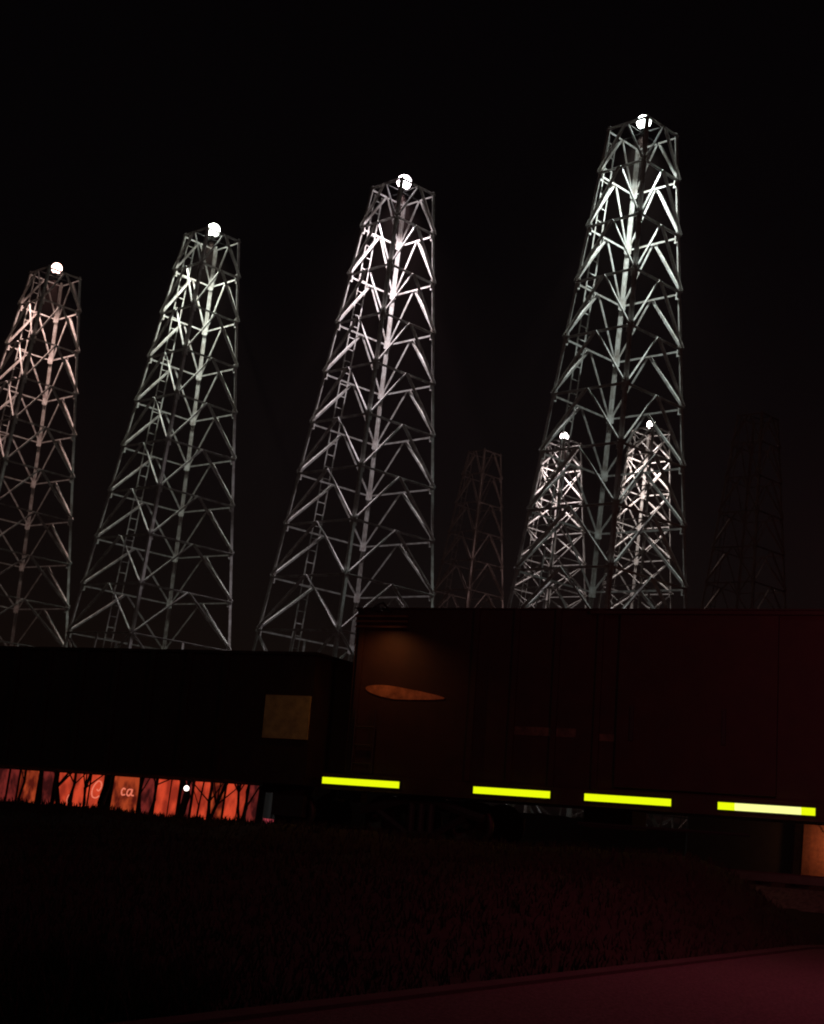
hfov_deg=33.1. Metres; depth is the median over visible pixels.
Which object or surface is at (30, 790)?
window
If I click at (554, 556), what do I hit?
oil derrick
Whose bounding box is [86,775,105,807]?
window
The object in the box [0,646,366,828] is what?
boxcar
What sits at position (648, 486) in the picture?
oil derrick
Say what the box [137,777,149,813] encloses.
bare tree
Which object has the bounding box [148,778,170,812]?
bare tree
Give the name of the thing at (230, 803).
window
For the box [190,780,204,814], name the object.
bare tree
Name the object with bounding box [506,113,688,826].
oil derrick
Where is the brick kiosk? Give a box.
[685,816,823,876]
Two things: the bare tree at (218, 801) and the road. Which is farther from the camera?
the bare tree at (218, 801)
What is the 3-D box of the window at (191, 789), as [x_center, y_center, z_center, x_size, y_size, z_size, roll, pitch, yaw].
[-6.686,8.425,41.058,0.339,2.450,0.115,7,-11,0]
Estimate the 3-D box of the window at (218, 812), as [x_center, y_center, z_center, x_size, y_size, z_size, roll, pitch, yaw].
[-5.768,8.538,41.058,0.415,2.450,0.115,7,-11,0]
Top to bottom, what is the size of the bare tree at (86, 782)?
4.057 m
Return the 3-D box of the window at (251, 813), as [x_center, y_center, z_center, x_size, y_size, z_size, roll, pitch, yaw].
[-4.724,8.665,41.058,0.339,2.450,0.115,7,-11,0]
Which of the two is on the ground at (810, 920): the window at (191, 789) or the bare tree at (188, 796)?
the bare tree at (188, 796)
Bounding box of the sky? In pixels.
[0,0,823,822]
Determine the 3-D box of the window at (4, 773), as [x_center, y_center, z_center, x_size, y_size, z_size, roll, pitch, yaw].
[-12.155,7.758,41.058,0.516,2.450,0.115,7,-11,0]
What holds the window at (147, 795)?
in the shop building
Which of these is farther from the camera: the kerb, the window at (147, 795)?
the window at (147, 795)
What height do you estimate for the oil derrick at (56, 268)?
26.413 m
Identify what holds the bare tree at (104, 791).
on the ground at (810, 920)
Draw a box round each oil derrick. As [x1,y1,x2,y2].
[0,263,81,646]
[63,223,240,649]
[252,175,436,796]
[430,448,503,802]
[486,433,586,817]
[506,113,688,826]
[559,421,673,827]
[659,411,786,828]
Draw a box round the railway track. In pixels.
[725,868,823,890]
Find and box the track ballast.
[749,883,823,912]
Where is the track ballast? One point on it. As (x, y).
(804, 899)
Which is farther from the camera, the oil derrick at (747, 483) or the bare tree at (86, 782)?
the oil derrick at (747, 483)
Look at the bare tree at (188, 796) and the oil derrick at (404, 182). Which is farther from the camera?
the oil derrick at (404, 182)
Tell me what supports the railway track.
on the track ballast
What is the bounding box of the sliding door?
[614,615,779,796]
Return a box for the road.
[218,949,823,1023]
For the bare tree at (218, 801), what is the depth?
39.37 m
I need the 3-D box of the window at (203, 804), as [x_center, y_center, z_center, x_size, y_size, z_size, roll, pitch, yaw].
[-6.246,8.479,41.058,0.516,2.450,0.115,7,-11,0]
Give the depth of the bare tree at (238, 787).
39.31 m
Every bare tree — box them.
[18,769,26,800]
[37,770,43,801]
[54,771,72,803]
[67,773,86,802]
[82,773,103,806]
[97,775,112,807]
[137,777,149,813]
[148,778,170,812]
[177,780,190,818]
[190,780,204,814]
[191,780,223,816]
[210,782,235,819]
[234,783,244,818]
[241,784,260,820]
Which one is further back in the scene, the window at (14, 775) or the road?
the window at (14, 775)
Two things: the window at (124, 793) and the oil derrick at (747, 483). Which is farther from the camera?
the oil derrick at (747, 483)
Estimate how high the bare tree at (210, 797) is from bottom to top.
4.255 m
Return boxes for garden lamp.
[182,786,188,816]
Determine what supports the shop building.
on the ground at (810, 920)
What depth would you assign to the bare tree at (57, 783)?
39.29 m
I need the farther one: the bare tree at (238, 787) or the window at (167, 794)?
the window at (167, 794)
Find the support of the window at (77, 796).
in the shop building
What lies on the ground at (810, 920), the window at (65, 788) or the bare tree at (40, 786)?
the bare tree at (40, 786)
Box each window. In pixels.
[0,769,9,800]
[6,769,19,800]
[16,770,39,802]
[37,771,53,803]
[53,773,74,804]
[71,774,91,805]
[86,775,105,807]
[109,776,139,812]
[141,778,156,814]
[152,779,180,816]
[178,781,193,817]
[190,781,209,818]
[210,783,225,819]
[221,784,246,819]
[245,785,260,821]
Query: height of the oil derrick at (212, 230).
26.923 m
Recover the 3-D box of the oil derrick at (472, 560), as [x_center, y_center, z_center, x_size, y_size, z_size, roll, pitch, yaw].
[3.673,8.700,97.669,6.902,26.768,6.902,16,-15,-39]
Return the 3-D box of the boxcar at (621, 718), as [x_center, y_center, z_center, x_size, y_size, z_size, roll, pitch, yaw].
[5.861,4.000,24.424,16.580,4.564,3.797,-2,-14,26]
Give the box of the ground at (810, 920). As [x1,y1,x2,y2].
[0,794,823,1023]
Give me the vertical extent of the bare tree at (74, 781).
4.225 m
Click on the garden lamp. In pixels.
(186, 788)
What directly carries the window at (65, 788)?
in the shop building
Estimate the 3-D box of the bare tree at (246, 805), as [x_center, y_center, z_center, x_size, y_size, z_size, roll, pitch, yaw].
[-4.621,7.667,39.463,1.662,4.124,0.509,10,-12,-15]
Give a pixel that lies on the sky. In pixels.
(129, 128)
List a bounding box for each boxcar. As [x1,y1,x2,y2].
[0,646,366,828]
[320,602,823,844]
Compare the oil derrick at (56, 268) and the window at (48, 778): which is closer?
the window at (48, 778)
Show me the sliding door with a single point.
(697, 701)
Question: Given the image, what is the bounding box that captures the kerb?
[105,945,823,1023]
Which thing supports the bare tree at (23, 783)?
on the ground at (810, 920)
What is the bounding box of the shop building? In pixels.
[0,767,274,823]

